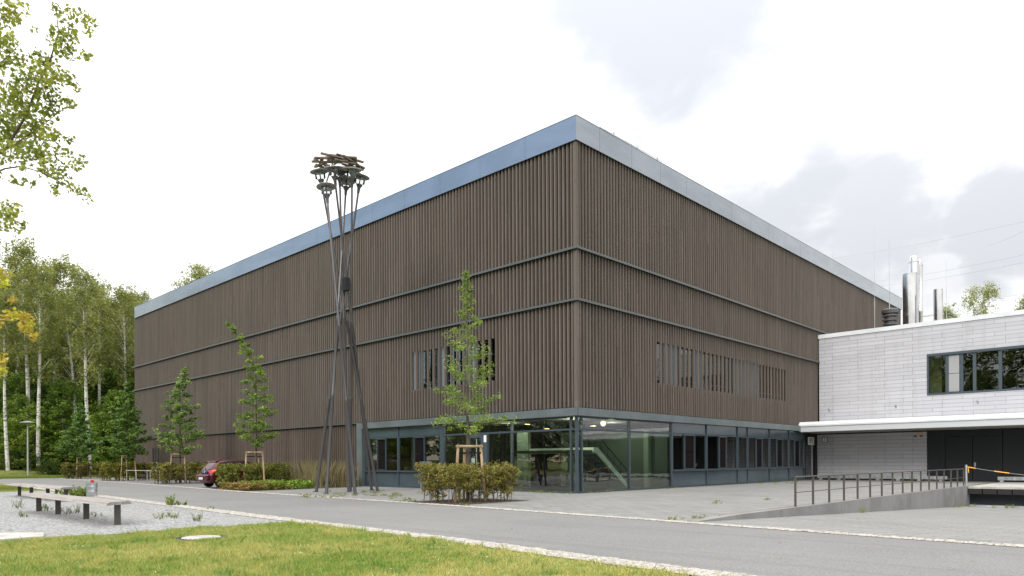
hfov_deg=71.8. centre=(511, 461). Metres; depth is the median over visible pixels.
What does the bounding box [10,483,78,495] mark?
bench
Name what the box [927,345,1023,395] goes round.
window
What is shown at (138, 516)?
gravel yard
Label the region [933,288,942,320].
chimney
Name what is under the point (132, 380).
leafy tree
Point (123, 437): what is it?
young tree
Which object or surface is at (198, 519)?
weed clump
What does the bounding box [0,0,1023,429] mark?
sky
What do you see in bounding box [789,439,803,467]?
window
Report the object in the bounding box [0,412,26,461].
leafy tree
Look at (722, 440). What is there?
window
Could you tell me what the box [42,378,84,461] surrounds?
leafy tree
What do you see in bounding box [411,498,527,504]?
planter soil
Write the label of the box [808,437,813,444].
sign
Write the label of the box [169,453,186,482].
tree stakes
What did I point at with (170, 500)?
weed clump
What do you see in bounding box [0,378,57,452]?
leafy tree
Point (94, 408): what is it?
leafy tree
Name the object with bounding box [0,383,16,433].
leafy tree
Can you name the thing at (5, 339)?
birch tree
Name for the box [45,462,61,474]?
shrub
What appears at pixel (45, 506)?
weed clump
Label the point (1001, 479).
steel beam
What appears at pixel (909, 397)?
annex building
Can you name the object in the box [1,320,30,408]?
leafy tree
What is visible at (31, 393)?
leafy tree
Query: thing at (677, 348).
window
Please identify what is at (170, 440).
young tree
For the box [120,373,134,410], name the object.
leafy tree
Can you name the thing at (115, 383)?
leafy tree
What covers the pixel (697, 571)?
sett strip lawn side
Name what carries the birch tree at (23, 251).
on the grass bank
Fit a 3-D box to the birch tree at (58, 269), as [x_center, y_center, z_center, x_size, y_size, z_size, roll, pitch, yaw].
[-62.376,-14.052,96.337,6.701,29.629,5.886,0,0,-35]
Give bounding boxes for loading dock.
[968,482,1023,507]
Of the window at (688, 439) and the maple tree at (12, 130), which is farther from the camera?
the window at (688, 439)
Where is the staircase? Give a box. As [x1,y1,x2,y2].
[514,421,627,487]
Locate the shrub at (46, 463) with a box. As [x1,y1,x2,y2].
[36,457,59,474]
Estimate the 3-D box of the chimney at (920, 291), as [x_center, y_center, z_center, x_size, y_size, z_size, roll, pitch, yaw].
[32.897,-12.444,56.979,0.472,7.716,0.472,0,0,44]
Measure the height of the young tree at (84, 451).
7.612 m
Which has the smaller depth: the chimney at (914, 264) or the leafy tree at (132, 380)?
the chimney at (914, 264)
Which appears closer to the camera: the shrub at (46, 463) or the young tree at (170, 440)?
the young tree at (170, 440)
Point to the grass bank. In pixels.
(13, 471)
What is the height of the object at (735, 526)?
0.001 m
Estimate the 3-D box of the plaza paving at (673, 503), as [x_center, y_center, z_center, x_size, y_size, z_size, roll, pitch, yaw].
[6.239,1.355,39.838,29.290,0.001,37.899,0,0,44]
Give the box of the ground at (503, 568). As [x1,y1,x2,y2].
[0,477,1023,575]
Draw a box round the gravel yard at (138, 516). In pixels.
[0,491,286,537]
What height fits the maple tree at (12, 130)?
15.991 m
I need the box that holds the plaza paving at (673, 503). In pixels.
[233,479,992,520]
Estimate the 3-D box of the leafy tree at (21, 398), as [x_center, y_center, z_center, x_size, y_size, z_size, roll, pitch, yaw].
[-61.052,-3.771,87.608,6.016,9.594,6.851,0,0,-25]
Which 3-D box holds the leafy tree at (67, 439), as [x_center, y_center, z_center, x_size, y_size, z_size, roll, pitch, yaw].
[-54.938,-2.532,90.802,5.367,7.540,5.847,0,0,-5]
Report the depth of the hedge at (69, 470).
68.82 m
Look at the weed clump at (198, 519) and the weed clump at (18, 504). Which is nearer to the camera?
the weed clump at (198, 519)
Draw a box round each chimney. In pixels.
[902,272,917,323]
[909,255,918,322]
[919,259,922,321]
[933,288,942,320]
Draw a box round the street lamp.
[19,421,34,474]
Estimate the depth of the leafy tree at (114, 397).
86.44 m
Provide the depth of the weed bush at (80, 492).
31.14 m
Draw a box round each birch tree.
[0,234,53,451]
[0,274,20,393]
[0,287,25,470]
[0,288,29,370]
[1,263,35,393]
[9,255,69,469]
[29,250,76,416]
[43,285,95,412]
[54,274,113,409]
[56,260,114,467]
[67,297,109,400]
[76,282,125,410]
[97,313,119,385]
[98,283,144,430]
[102,289,143,365]
[102,302,134,377]
[112,299,147,390]
[115,288,151,368]
[167,262,215,291]
[943,303,959,318]
[953,280,1001,315]
[1013,298,1023,310]
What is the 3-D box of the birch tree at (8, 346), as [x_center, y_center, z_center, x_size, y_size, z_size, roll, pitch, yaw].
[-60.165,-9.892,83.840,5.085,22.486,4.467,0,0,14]
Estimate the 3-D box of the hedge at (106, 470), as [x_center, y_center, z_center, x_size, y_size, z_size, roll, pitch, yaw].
[-33.385,0.773,60.857,3.225,1.698,4.037,0,0,44]
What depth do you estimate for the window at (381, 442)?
40.69 m
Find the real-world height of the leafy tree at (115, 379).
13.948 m
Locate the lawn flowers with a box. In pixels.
[0,523,704,575]
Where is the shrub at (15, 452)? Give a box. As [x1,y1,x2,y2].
[1,449,30,469]
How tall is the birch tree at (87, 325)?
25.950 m
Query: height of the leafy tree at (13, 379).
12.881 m
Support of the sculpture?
on the plaza paving at (673, 503)
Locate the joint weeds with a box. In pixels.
[298,480,1021,519]
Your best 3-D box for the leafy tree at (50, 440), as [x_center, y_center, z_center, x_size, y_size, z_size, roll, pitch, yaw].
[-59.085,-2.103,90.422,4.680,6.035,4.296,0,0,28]
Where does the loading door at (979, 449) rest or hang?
in the annex building at (909, 397)
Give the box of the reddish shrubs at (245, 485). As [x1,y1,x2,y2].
[218,480,291,490]
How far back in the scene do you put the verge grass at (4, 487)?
40.70 m
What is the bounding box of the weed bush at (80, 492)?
[54,485,85,495]
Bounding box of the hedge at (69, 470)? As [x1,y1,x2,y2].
[59,462,103,478]
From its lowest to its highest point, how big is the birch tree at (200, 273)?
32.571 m
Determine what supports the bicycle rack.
on the parking area
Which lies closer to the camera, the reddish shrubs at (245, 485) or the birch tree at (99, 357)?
the reddish shrubs at (245, 485)
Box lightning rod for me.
[874,263,874,327]
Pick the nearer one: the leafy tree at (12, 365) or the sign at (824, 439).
the sign at (824, 439)
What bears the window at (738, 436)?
in the hall building at (666, 324)
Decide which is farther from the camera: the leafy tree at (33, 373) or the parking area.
the leafy tree at (33, 373)
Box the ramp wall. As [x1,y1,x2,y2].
[688,485,970,521]
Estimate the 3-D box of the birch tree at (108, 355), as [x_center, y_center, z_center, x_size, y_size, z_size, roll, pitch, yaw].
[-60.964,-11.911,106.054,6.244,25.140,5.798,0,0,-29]
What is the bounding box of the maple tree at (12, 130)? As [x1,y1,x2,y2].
[0,0,99,376]
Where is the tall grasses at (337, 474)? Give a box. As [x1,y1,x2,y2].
[275,457,361,487]
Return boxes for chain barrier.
[965,465,1021,485]
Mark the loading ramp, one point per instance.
(993, 523)
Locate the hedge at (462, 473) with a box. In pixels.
[413,460,521,503]
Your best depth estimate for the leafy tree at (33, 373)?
98.99 m
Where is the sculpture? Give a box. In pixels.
[310,152,380,493]
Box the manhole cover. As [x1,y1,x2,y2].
[171,535,226,540]
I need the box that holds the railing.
[794,468,964,506]
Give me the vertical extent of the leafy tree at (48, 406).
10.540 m
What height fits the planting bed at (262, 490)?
0.001 m
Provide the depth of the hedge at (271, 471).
39.66 m
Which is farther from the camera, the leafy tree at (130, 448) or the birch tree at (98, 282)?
the birch tree at (98, 282)
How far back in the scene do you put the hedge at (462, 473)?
24.55 m
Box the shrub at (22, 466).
[11,458,42,468]
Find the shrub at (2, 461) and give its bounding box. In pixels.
[0,456,18,469]
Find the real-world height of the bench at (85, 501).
0.550 m
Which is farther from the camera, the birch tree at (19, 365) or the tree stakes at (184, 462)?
the birch tree at (19, 365)
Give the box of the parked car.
[196,460,269,486]
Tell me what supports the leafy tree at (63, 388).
on the grass bank
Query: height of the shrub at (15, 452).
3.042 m
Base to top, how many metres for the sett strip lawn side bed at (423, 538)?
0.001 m
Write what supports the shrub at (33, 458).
on the grass bank
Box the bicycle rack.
[126,470,159,483]
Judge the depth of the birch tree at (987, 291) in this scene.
103.18 m
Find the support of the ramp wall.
on the ground at (503, 568)
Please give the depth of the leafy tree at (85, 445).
87.96 m
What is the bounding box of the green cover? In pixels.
[241,478,358,489]
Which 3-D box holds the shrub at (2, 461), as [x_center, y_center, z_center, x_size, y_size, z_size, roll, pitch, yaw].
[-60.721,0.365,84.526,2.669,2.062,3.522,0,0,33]
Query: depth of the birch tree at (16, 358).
100.51 m
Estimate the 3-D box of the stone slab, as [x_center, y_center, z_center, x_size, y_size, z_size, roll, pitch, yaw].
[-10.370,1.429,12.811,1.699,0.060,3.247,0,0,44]
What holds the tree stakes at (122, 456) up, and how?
on the parking area
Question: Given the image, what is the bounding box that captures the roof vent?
[881,308,898,326]
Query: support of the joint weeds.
on the plaza paving at (673, 503)
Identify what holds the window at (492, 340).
in the hall building at (666, 324)
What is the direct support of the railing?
on the ramp wall
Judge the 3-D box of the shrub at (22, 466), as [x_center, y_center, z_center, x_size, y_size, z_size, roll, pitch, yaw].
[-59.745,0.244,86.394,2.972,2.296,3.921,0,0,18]
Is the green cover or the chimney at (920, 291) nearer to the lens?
the green cover
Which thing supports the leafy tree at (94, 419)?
on the grass bank
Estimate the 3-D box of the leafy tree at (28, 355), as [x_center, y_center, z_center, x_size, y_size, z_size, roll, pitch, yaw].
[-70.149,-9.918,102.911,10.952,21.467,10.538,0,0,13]
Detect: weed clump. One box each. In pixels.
[11,498,25,507]
[42,503,52,510]
[61,503,80,513]
[152,513,169,518]
[165,493,186,504]
[165,510,178,517]
[190,511,202,521]
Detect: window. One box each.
[366,437,397,470]
[399,435,439,471]
[413,337,494,391]
[657,342,781,400]
[673,433,705,470]
[707,435,736,469]
[738,436,747,468]
[748,437,768,468]
[770,438,788,467]
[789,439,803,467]
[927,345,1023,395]
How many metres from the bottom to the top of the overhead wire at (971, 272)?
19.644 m
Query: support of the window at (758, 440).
in the hall building at (666, 324)
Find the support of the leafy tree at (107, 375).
on the grass bank
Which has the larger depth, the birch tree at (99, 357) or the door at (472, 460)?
the birch tree at (99, 357)
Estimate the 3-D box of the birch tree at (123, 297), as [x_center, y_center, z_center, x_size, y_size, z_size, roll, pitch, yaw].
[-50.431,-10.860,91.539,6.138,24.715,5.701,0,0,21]
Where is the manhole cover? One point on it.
(196, 537)
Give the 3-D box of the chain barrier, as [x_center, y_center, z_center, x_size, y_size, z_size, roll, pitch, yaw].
[27.616,0.677,31.979,12.210,1.107,0.107,0,0,44]
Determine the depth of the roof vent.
52.62 m
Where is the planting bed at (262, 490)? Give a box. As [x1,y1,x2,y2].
[212,487,332,490]
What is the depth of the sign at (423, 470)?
36.85 m
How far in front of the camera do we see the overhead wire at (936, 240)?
87.57 m
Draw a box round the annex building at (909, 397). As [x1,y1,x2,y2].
[799,309,1023,481]
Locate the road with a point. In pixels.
(756, 551)
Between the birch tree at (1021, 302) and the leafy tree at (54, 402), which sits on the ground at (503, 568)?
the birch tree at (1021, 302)
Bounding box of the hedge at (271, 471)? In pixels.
[215,461,294,488]
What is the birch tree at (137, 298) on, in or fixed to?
on the forest ground
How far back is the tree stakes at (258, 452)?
39.53 m
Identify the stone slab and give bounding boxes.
[0,532,43,540]
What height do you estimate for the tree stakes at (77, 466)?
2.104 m
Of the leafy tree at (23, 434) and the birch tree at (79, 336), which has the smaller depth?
the leafy tree at (23, 434)
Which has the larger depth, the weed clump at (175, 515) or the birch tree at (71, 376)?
the birch tree at (71, 376)
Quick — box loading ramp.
[705,506,1023,541]
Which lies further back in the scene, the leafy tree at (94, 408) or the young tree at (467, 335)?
the leafy tree at (94, 408)
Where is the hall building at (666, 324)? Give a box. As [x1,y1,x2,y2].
[132,114,901,492]
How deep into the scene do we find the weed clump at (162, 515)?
18.07 m
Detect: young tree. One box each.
[55,402,103,477]
[106,382,152,480]
[153,367,207,482]
[225,321,279,479]
[431,270,518,500]
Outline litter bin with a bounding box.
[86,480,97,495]
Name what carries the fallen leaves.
on the plaza paving at (673, 503)
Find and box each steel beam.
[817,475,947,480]
[998,477,1023,481]
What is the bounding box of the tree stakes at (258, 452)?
[244,451,264,480]
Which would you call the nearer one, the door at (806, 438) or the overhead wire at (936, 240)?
the door at (806, 438)
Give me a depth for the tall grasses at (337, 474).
40.23 m
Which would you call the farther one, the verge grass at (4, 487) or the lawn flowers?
the verge grass at (4, 487)
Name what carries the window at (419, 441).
in the hall building at (666, 324)
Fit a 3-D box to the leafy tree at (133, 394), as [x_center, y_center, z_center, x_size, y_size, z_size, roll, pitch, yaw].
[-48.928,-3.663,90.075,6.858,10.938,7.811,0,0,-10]
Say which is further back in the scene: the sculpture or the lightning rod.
the lightning rod
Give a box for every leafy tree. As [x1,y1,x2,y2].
[0,372,48,459]
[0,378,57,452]
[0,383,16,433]
[0,393,41,467]
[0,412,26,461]
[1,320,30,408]
[3,403,63,468]
[6,347,94,462]
[8,330,52,392]
[14,391,73,460]
[16,328,81,425]
[17,351,61,463]
[28,378,103,464]
[32,425,63,458]
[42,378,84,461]
[45,323,108,417]
[59,415,104,462]
[67,402,115,457]
[72,412,126,462]
[73,428,106,463]
[77,369,121,412]
[84,367,130,413]
[92,389,134,467]
[101,369,134,457]
[103,390,134,462]
[106,352,134,444]
[117,422,134,462]
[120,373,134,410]
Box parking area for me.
[55,477,217,488]
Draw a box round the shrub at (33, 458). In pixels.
[12,448,49,471]
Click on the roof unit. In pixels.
(930, 317)
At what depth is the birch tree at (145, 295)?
103.00 m
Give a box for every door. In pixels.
[469,434,482,488]
[805,437,816,478]
[927,429,1023,481]
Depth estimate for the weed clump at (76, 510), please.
20.23 m
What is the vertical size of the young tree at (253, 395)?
9.413 m
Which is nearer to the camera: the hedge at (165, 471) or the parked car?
the parked car
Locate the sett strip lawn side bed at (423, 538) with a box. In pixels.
[9,485,726,575]
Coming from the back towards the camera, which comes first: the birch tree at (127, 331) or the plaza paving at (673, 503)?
the birch tree at (127, 331)
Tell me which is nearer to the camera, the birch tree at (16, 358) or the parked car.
the parked car
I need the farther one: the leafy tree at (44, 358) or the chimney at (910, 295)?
the leafy tree at (44, 358)
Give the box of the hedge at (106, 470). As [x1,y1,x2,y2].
[97,461,151,480]
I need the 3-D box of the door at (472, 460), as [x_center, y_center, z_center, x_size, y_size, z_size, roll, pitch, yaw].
[-1.834,-0.020,35.239,1.150,2.680,0.242,0,0,44]
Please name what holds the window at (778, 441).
in the hall building at (666, 324)
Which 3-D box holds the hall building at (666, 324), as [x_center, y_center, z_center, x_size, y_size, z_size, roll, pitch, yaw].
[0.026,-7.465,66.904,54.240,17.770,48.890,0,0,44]
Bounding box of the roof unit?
[923,314,933,321]
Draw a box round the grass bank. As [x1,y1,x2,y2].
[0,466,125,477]
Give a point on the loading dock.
(1002, 494)
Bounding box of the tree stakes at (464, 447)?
[454,445,486,501]
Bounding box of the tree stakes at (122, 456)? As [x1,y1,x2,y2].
[120,455,135,480]
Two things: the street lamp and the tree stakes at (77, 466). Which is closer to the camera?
the tree stakes at (77, 466)
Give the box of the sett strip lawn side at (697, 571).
[3,484,757,575]
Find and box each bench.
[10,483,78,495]
[22,492,131,524]
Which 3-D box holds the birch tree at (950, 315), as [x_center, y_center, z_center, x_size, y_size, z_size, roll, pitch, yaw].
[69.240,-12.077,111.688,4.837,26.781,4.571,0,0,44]
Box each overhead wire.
[833,222,1020,258]
[883,262,1023,285]
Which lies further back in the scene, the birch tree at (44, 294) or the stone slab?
the birch tree at (44, 294)
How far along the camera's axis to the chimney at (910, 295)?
53.45 m
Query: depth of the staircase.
35.57 m
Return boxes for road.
[0,478,1023,575]
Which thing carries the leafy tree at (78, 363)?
on the forest ground
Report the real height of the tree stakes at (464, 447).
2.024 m
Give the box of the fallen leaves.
[203,485,974,568]
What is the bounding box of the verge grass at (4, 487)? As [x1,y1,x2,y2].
[0,484,41,491]
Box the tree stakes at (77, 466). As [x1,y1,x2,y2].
[76,457,90,478]
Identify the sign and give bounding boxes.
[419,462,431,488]
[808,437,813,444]
[822,437,827,442]
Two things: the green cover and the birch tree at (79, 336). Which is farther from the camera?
the birch tree at (79, 336)
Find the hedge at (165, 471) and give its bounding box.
[149,462,206,483]
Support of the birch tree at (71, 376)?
on the grass bank

